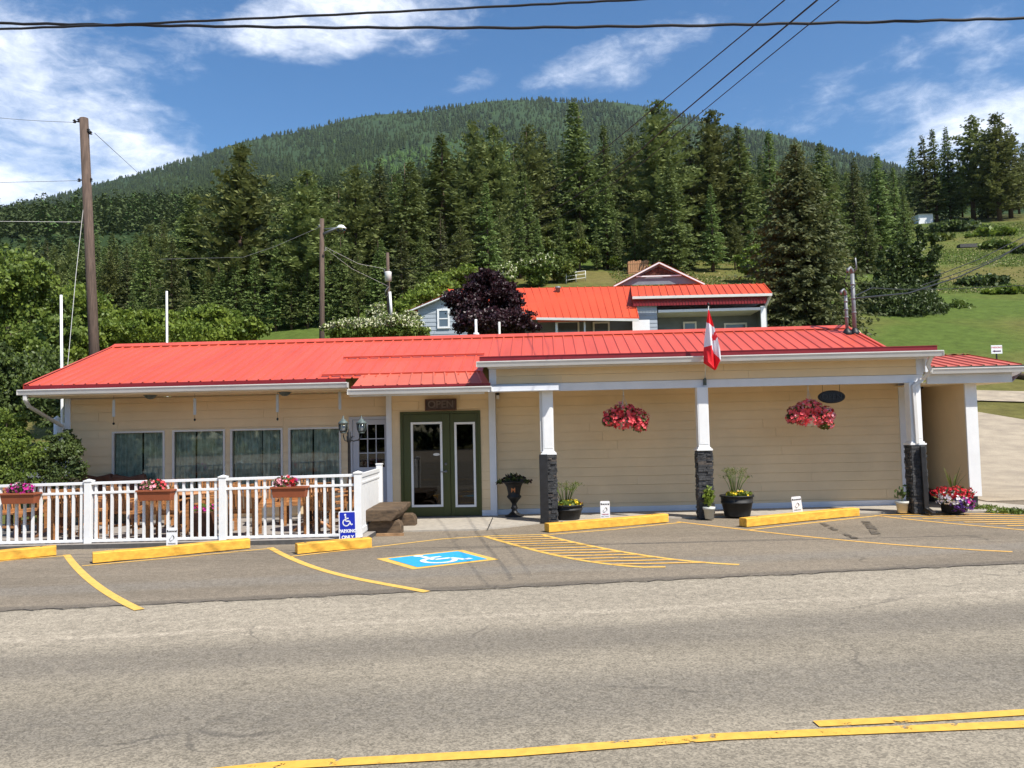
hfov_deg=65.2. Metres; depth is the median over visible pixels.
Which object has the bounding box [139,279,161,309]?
conifer tree
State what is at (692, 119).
cable
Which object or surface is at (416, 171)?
conifer tree
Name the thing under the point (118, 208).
forest
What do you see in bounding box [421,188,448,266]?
conifer tree
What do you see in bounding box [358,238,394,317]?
conifer tree
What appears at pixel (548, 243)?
shrub
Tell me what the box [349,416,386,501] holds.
door
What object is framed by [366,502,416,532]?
timber bench
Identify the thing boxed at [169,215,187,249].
conifer tree
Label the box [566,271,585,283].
pipe fence
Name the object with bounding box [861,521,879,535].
tyre mark
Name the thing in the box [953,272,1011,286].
scrub
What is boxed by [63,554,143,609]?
parking line
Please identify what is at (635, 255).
conifer tree
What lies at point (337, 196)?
conifer tree
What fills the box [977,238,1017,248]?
scrub
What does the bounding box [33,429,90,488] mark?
shrub
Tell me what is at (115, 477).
lounge chair
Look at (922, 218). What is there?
white shed
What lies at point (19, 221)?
cable
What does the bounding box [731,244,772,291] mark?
shrub
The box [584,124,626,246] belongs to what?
conifer tree
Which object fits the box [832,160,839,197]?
conifer tree
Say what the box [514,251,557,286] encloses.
shrub
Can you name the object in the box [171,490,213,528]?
patio table
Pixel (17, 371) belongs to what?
shrub
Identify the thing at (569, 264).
shrub
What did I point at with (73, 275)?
conifer tree
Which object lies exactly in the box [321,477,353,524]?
patio chair
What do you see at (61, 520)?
patio table
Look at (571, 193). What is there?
conifer tree
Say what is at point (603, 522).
wheel stop
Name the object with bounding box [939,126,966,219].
conifer tree
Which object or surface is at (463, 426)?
door
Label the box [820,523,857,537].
tyre mark
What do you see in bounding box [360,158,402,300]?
conifer tree
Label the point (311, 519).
patio table
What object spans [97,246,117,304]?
conifer tree
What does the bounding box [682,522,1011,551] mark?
parking line
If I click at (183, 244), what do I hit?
conifer tree
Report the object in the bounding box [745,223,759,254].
conifer tree
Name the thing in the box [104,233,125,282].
conifer tree
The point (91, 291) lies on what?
utility pole
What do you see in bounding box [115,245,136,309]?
conifer tree
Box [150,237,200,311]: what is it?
conifer tree
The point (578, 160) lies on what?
conifer tree
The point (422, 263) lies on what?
conifer tree
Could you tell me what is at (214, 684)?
road
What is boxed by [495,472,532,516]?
iron urn
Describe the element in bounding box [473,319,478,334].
white pipe
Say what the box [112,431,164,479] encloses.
window
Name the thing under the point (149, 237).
conifer tree
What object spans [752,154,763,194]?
conifer tree
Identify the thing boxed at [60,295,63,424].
flagpole
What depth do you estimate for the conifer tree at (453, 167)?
97.19 m
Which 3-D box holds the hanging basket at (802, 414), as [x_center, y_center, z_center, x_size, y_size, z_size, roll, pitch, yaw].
[5.803,0.431,15.535,0.994,0.946,0.554,-1,-3,2]
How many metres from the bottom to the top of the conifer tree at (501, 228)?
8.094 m
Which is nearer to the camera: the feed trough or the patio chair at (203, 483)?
the patio chair at (203, 483)
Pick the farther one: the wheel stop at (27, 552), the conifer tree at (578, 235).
the conifer tree at (578, 235)
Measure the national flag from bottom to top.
1.494 m
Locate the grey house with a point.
(677, 299)
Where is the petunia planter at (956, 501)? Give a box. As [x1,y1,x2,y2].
[930,465,977,512]
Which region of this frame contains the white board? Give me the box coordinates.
[632,320,649,329]
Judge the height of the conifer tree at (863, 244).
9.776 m
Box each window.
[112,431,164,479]
[172,429,225,490]
[230,428,282,492]
[288,427,341,490]
[437,309,449,328]
[557,321,579,331]
[683,321,696,328]
[724,323,746,327]
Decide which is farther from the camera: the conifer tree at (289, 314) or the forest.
the forest
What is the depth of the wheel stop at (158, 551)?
12.37 m
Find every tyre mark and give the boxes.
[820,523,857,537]
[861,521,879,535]
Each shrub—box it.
[0,340,67,438]
[0,405,55,530]
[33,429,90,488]
[318,301,430,337]
[331,275,396,316]
[384,263,478,315]
[495,261,518,281]
[507,236,557,265]
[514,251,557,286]
[550,254,579,283]
[563,238,598,270]
[606,246,647,267]
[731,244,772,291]
[947,298,977,308]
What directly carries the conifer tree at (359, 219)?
on the ground at (986, 324)
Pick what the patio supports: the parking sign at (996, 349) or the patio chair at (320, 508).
the patio chair at (320, 508)
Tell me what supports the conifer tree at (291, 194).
on the ground at (986, 324)
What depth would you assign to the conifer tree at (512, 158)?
180.11 m
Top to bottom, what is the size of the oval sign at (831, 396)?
0.529 m
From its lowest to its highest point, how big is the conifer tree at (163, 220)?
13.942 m
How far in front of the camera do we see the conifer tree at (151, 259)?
82.14 m
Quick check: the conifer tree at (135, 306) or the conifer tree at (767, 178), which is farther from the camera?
the conifer tree at (767, 178)
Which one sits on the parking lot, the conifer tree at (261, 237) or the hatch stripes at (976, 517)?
the hatch stripes at (976, 517)
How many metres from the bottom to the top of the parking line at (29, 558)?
0.008 m
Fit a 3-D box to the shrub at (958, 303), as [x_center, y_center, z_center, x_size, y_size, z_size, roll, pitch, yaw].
[36.051,-6.062,64.624,2.881,1.939,2.223,1,-4,-32]
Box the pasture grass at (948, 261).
[601,221,1023,294]
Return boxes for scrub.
[923,217,992,232]
[926,231,956,240]
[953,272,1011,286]
[963,225,1018,237]
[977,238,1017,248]
[980,283,1023,294]
[1010,245,1023,253]
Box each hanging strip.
[112,400,114,424]
[193,398,195,420]
[276,394,278,420]
[338,392,340,409]
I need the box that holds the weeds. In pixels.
[969,503,1023,514]
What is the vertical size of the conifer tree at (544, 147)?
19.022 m
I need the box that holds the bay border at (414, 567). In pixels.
[379,550,497,568]
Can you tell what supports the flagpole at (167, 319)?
on the ground at (986, 324)
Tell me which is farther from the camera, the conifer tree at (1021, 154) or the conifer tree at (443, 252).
the conifer tree at (1021, 154)
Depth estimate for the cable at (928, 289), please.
27.06 m
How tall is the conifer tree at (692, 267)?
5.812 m
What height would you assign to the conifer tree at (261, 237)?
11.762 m
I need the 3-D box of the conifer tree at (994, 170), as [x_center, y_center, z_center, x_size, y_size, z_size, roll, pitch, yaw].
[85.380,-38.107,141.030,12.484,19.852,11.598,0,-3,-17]
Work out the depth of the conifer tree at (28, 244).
133.82 m
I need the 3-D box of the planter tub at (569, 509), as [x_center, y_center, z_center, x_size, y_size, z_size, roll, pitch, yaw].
[1.086,2.251,15.626,0.630,0.767,0.624,1,-4,-32]
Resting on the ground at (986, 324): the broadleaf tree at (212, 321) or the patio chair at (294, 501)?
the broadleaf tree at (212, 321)
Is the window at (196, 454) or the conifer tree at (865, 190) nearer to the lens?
the window at (196, 454)
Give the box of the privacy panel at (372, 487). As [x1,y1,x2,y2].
[362,463,382,533]
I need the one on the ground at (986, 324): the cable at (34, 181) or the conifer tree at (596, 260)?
the conifer tree at (596, 260)
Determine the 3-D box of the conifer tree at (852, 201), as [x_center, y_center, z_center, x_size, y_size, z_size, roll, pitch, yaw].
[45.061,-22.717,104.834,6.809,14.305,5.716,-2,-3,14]
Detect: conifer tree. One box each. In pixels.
[24,237,34,260]
[39,239,51,261]
[39,244,70,299]
[51,237,82,286]
[62,256,83,291]
[76,250,103,317]
[94,233,103,275]
[95,244,102,290]
[96,251,125,309]
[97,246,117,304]
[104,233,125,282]
[113,244,125,286]
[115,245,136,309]
[118,243,135,306]
[125,224,160,300]
[125,235,161,310]
[125,242,138,299]
[126,246,158,306]
[128,233,141,274]
[128,289,139,310]
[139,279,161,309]
[141,222,174,306]
[148,193,215,309]
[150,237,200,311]
[155,218,168,252]
[169,142,300,315]
[169,213,190,285]
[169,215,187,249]
[178,280,195,311]
[191,255,211,308]
[196,213,221,282]
[198,209,208,237]
[204,208,213,238]
[206,261,233,307]
[225,250,247,317]
[241,247,267,332]
[252,205,269,307]
[259,168,354,325]
[259,242,288,331]
[263,195,273,232]
[265,187,284,250]
[265,192,297,312]
[278,258,303,329]
[280,192,302,252]
[295,250,318,328]
[312,183,327,305]
[313,256,334,323]
[317,186,350,318]
[317,186,353,303]
[321,185,340,221]
[325,235,360,323]
[326,163,402,283]
[337,179,363,207]
[345,249,370,318]
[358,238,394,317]
[359,191,384,266]
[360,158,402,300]
[361,174,378,205]
[365,158,438,297]
[378,223,423,305]
[386,172,397,199]
[386,180,409,253]
[390,173,403,215]
[397,179,439,281]
[403,170,426,210]
[409,236,432,289]
[412,131,482,281]
[417,167,424,195]
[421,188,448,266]
[428,212,453,275]
[444,223,475,269]
[446,156,473,258]
[448,119,527,261]
[461,123,530,270]
[468,182,503,270]
[470,207,499,265]
[491,211,516,264]
[504,124,572,251]
[508,152,517,177]
[508,171,544,259]
[510,185,519,253]
[510,209,531,278]
[512,162,551,253]
[530,218,544,255]
[537,127,571,246]
[541,98,619,256]
[548,162,568,237]
[549,210,569,259]
[551,150,564,179]
[564,167,584,238]
[572,218,588,261]
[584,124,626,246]
[587,160,611,243]
[588,168,627,268]
[590,225,602,270]
[599,149,617,184]
[608,221,626,269]
[610,173,629,242]
[612,132,647,233]
[613,99,718,245]
[622,185,645,250]
[627,216,642,265]
[636,211,659,263]
[642,158,700,273]
[678,127,714,255]
[680,108,762,246]
[682,226,699,269]
[693,184,729,271]
[699,222,727,269]
[716,123,767,260]
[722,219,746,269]
[738,161,760,245]
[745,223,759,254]
[749,165,777,235]
[751,130,783,249]
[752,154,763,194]
[772,161,793,211]
[810,141,857,265]
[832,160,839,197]
[835,171,858,242]
[837,157,882,258]
[847,191,884,273]
[859,187,877,249]
[860,152,899,254]
[875,185,912,248]
[882,168,912,253]
[895,184,915,254]
[897,197,918,240]
[899,147,922,216]
[905,135,947,216]
[920,129,953,221]
[939,114,1008,219]
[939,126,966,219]
[951,178,970,216]
[953,111,1023,220]
[970,189,996,217]
[986,127,1023,217]
[1013,143,1023,193]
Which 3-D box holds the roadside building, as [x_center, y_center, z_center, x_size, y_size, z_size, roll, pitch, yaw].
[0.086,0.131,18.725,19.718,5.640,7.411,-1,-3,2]
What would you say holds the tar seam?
on the parking lot
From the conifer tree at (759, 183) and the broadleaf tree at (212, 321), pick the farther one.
the conifer tree at (759, 183)
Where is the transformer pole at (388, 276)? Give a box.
[384,252,391,314]
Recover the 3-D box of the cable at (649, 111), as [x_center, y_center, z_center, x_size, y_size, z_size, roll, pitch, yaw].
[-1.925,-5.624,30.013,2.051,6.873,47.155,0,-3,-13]
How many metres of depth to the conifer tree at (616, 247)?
96.43 m
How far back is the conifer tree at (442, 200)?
85.43 m
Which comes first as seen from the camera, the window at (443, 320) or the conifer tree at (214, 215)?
the window at (443, 320)
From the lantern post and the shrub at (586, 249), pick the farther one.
the shrub at (586, 249)
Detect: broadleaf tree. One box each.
[0,243,84,390]
[54,280,134,362]
[101,302,274,342]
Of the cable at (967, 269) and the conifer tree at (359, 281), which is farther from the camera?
the conifer tree at (359, 281)
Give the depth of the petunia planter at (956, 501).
14.77 m
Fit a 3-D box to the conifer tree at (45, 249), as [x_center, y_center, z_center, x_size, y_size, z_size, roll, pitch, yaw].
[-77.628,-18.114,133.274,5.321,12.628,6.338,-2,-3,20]
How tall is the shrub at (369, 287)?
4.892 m
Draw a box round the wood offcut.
[376,533,403,535]
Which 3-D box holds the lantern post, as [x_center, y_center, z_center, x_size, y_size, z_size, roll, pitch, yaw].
[-2.916,1.610,14.662,0.538,2.078,0.200,-1,-3,2]
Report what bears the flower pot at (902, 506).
on the parking lot
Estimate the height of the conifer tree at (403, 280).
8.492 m
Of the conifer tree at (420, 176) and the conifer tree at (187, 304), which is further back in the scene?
the conifer tree at (420, 176)
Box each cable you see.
[0,0,641,29]
[0,16,1023,29]
[0,180,77,182]
[0,221,39,221]
[67,213,82,364]
[95,133,182,212]
[182,227,318,258]
[392,0,784,264]
[396,0,817,269]
[402,0,838,274]
[855,243,1023,298]
[855,285,1023,295]
[921,244,1023,285]
[934,237,1022,276]
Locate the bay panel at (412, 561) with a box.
[387,551,485,566]
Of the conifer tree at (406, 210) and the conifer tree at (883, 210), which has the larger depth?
the conifer tree at (883, 210)
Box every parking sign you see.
[339,511,356,538]
[991,345,1001,358]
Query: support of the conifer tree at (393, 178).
on the ground at (986, 324)
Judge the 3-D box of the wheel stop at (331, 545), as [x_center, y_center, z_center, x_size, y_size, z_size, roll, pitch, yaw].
[-2.795,2.524,12.557,1.165,0.156,0.196,0,-3,-26]
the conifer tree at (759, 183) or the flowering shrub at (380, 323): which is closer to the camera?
the flowering shrub at (380, 323)
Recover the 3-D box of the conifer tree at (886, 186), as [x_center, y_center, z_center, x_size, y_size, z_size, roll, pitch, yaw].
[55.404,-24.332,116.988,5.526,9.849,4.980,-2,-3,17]
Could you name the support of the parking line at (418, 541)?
on the parking lot
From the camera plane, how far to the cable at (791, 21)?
11.20 m
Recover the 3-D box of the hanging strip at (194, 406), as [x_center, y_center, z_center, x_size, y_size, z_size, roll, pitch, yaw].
[-6.488,0.479,16.362,0.050,0.567,0.042,1,-4,-36]
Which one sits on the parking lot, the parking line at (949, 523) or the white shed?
the parking line at (949, 523)
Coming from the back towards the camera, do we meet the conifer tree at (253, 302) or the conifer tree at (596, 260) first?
the conifer tree at (596, 260)
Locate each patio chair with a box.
[2,487,38,537]
[20,486,47,529]
[51,489,100,539]
[76,484,116,535]
[106,486,149,537]
[138,479,173,528]
[146,486,189,537]
[194,481,218,516]
[202,482,237,533]
[228,484,262,535]
[258,479,287,525]
[279,478,314,524]
[301,482,347,533]
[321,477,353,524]
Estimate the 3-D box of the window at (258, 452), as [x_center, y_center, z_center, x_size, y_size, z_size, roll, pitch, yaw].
[-5.430,1.673,17.349,1.134,1.410,0.630,-1,-3,2]
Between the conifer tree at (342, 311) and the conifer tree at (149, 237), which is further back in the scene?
the conifer tree at (149, 237)
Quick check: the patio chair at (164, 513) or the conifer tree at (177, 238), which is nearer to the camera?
the patio chair at (164, 513)
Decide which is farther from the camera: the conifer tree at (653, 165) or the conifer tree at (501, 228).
the conifer tree at (653, 165)
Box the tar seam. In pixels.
[0,563,1020,611]
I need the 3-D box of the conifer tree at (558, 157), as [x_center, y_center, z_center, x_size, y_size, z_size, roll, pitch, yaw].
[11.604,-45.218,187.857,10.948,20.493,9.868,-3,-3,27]
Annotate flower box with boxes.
[0,482,42,503]
[135,478,176,500]
[270,475,309,497]
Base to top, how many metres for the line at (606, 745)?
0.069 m
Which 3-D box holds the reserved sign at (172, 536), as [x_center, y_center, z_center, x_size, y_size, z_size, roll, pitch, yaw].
[-5.596,2.619,13.170,0.185,0.510,0.024,-1,-3,2]
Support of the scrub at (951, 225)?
on the ground at (986, 324)
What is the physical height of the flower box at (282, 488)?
0.384 m
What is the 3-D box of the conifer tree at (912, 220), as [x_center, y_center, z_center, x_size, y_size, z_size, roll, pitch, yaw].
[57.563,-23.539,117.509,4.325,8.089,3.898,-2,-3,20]
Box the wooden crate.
[627,260,648,273]
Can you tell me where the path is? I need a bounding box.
[977,390,1023,401]
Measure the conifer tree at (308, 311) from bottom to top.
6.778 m
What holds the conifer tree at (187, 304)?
on the ground at (986, 324)
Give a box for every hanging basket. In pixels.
[602,390,649,432]
[785,385,835,429]
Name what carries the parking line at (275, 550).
on the parking lot
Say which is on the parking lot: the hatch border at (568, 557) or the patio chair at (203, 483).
the hatch border at (568, 557)
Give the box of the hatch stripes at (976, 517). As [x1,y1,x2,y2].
[879,513,1023,525]
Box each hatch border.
[483,536,664,567]
[543,535,738,564]
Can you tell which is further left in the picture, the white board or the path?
the white board
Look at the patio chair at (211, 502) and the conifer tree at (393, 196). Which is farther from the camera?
the conifer tree at (393, 196)
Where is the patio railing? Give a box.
[0,471,362,543]
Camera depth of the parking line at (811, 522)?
14.20 m
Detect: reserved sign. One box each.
[166,527,177,545]
[600,501,609,517]
[791,496,802,511]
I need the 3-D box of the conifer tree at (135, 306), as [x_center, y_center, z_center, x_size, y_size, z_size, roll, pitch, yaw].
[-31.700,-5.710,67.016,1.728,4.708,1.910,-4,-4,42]
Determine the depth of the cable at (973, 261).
31.13 m
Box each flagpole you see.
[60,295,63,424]
[166,291,168,396]
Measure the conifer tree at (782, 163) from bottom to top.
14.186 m
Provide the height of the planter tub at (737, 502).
0.957 m
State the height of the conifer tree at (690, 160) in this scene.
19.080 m
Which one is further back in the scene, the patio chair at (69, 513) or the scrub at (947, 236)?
the scrub at (947, 236)
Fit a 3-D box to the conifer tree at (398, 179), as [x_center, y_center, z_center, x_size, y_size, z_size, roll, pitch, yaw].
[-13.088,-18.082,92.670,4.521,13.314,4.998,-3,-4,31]
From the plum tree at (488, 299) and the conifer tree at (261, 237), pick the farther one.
the conifer tree at (261, 237)
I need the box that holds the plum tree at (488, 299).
[440,267,542,334]
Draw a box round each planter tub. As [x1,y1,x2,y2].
[557,480,583,519]
[719,467,753,516]
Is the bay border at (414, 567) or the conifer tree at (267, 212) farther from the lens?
the conifer tree at (267, 212)
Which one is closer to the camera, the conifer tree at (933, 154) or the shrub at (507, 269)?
the shrub at (507, 269)
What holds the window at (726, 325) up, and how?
in the grey house
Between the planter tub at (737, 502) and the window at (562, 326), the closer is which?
the planter tub at (737, 502)
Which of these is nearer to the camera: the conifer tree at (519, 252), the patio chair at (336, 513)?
the patio chair at (336, 513)
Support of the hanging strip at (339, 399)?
hanging from the roadside building
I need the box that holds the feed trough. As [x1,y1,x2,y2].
[957,243,977,247]
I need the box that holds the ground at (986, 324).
[0,208,1023,610]
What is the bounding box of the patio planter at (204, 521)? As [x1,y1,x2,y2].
[194,503,213,536]
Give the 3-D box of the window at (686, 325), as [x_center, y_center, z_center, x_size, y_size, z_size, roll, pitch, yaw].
[10.397,-3.125,46.730,0.782,1.036,0.050,-1,-3,2]
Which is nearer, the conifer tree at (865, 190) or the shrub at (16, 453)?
the shrub at (16, 453)
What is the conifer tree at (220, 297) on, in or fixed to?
on the ground at (986, 324)
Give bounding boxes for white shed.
[912,213,932,223]
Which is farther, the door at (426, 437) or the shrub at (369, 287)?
the shrub at (369, 287)
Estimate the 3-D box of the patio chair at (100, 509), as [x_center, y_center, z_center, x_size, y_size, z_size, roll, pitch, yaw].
[-7.840,2.350,15.127,0.605,0.924,0.600,0,-3,-18]
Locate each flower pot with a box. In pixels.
[702,485,715,518]
[894,484,909,512]
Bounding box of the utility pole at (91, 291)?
[73,117,99,355]
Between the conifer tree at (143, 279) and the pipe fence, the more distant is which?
the pipe fence
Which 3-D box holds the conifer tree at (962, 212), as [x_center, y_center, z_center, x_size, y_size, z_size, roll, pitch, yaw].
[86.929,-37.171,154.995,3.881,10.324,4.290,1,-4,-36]
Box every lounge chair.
[67,474,112,524]
[98,474,146,525]
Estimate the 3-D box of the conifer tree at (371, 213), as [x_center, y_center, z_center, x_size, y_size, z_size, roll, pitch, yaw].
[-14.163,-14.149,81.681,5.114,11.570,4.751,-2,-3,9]
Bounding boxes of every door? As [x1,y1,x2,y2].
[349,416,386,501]
[403,414,450,515]
[450,413,478,515]
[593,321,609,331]
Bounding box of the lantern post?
[338,415,366,510]
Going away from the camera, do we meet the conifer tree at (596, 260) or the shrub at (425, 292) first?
the shrub at (425, 292)
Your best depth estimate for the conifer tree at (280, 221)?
78.76 m
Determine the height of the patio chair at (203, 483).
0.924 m
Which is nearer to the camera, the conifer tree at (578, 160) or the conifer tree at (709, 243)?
the conifer tree at (709, 243)
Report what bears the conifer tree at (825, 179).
on the ground at (986, 324)
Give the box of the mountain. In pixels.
[9,100,977,259]
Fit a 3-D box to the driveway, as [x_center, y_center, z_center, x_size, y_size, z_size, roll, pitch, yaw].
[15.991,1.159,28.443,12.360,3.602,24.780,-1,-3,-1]
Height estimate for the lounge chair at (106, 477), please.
1.011 m
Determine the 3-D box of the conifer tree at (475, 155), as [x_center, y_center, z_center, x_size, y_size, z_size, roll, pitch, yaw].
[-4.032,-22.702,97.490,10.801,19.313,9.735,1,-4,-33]
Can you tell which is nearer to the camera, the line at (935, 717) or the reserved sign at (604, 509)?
the line at (935, 717)
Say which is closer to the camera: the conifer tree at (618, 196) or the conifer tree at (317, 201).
the conifer tree at (317, 201)
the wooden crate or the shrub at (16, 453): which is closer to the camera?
the shrub at (16, 453)
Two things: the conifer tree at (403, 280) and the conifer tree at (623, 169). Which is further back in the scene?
the conifer tree at (623, 169)
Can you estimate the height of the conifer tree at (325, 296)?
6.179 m
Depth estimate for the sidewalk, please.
15.74 m
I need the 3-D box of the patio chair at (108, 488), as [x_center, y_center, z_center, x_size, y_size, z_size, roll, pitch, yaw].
[-6.857,2.282,14.363,0.600,0.924,0.605,-3,-4,32]
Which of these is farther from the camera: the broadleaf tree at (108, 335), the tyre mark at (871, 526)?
the broadleaf tree at (108, 335)
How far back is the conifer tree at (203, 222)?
110.76 m
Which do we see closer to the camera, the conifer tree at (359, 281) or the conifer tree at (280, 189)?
the conifer tree at (359, 281)
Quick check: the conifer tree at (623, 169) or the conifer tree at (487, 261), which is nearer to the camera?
the conifer tree at (487, 261)
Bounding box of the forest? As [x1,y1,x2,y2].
[0,96,1022,267]
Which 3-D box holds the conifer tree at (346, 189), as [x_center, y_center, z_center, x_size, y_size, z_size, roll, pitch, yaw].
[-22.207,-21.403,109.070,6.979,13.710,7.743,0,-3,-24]
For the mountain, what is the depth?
2067.10 m
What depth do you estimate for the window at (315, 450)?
17.10 m
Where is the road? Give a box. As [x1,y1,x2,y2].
[0,564,1023,767]
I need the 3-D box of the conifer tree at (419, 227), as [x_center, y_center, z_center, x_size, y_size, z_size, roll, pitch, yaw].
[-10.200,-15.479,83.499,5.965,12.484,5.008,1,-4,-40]
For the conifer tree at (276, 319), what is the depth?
66.47 m
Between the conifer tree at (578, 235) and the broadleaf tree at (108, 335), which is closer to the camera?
the broadleaf tree at (108, 335)
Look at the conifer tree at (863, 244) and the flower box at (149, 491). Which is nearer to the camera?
the flower box at (149, 491)
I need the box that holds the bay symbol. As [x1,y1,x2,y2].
[414,555,471,562]
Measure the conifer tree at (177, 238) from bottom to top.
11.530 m
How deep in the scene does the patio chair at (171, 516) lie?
15.58 m
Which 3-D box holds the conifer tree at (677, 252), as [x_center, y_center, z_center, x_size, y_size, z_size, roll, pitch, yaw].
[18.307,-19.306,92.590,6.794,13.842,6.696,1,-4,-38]
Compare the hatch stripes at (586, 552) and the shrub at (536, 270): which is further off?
the shrub at (536, 270)
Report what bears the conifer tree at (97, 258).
on the ground at (986, 324)
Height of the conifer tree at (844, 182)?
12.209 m
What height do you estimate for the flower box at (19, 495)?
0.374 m
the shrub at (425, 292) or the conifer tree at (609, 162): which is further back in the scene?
the conifer tree at (609, 162)
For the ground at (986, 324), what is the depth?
61.48 m
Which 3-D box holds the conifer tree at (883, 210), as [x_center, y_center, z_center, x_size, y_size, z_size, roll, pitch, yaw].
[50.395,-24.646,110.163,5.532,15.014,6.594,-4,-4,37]
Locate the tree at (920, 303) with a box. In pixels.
[856,224,952,317]
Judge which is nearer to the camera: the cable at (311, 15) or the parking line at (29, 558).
the cable at (311, 15)
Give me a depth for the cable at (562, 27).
9.52 m
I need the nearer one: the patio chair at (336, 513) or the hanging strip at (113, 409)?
the patio chair at (336, 513)
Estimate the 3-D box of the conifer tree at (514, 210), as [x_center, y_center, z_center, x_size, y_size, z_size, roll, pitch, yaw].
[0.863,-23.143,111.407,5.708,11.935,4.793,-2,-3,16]
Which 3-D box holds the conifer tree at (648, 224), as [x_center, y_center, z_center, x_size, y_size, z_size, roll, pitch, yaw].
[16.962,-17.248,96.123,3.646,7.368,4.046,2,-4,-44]
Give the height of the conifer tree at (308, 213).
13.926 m
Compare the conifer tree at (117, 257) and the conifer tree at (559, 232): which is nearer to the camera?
the conifer tree at (559, 232)
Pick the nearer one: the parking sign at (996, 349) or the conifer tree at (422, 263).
the parking sign at (996, 349)
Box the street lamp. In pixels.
[318,218,345,338]
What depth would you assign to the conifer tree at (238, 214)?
69.29 m
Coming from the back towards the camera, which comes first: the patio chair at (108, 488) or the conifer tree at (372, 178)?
the conifer tree at (372, 178)
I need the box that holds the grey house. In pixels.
[410,261,771,335]
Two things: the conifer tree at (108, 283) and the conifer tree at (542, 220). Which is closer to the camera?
the conifer tree at (108, 283)
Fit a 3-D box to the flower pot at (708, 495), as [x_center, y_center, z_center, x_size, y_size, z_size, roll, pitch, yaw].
[3.704,2.215,15.053,0.252,0.630,0.240,-1,-3,2]
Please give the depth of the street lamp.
40.64 m
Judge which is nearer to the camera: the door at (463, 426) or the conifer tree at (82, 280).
the door at (463, 426)
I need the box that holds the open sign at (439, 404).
[425,398,456,410]
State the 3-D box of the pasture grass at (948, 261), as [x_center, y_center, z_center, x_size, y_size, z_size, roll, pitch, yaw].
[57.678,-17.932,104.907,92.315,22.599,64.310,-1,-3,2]
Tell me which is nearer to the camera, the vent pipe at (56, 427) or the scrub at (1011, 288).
the vent pipe at (56, 427)
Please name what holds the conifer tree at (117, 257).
on the ground at (986, 324)
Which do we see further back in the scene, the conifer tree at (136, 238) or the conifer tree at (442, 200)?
the conifer tree at (136, 238)
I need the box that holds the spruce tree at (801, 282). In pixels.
[728,141,886,336]
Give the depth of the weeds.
14.88 m
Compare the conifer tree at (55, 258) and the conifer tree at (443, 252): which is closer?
the conifer tree at (443, 252)
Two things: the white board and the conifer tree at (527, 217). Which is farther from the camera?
the conifer tree at (527, 217)
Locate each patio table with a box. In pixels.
[34,494,83,537]
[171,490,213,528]
[292,488,338,531]
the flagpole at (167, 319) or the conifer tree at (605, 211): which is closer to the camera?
the flagpole at (167, 319)
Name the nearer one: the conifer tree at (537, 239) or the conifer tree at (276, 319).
the conifer tree at (276, 319)
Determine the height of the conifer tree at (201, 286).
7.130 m
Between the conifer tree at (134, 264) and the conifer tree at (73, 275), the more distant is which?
the conifer tree at (134, 264)
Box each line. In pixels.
[4,555,64,560]
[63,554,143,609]
[82,548,270,565]
[215,720,1023,767]
[268,547,427,591]
[289,534,548,556]
[549,522,681,534]
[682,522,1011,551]
[749,516,872,529]
[814,709,1023,725]
[874,515,1022,529]
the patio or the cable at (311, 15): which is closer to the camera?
the cable at (311, 15)
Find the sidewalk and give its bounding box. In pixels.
[404,501,1023,531]
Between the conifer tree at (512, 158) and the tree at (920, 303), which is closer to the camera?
the tree at (920, 303)
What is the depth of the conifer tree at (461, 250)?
80.06 m
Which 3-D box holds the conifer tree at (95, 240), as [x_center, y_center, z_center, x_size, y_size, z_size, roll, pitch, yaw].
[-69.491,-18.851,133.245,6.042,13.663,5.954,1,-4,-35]
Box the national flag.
[703,302,720,384]
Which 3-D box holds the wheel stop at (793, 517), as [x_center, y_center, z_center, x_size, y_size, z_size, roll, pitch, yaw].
[5.250,2.403,14.518,2.724,0.160,0.198,0,-3,-25]
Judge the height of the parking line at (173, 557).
0.015 m
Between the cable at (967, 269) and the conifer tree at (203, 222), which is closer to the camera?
the cable at (967, 269)
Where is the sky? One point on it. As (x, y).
(157, 96)
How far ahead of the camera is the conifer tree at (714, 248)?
94.08 m
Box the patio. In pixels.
[0,516,375,549]
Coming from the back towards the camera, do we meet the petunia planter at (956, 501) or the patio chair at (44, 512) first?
the patio chair at (44, 512)
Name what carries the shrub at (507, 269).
on the ground at (986, 324)
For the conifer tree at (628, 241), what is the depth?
118.34 m
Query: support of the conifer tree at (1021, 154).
on the ground at (986, 324)
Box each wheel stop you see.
[0,545,55,559]
[92,538,249,562]
[295,537,371,553]
[544,513,668,531]
[739,507,859,526]
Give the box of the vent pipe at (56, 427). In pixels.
[53,416,60,463]
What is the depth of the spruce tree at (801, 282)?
50.69 m
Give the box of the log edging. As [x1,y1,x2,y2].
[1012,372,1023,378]
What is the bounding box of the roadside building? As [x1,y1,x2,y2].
[16,258,1023,522]
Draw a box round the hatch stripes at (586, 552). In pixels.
[491,536,705,564]
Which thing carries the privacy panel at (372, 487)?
on the patio
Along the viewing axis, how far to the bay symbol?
11.33 m
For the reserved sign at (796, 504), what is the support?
on the parking lot
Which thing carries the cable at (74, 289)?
attached to the utility pole at (91, 291)
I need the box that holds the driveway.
[978,412,1023,500]
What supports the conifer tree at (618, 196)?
on the ground at (986, 324)
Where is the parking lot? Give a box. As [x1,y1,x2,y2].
[0,499,1023,610]
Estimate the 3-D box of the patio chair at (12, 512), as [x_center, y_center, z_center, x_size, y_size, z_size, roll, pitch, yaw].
[-9.269,2.382,14.977,0.605,0.924,0.600,-2,-3,12]
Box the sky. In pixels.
[0,0,1023,205]

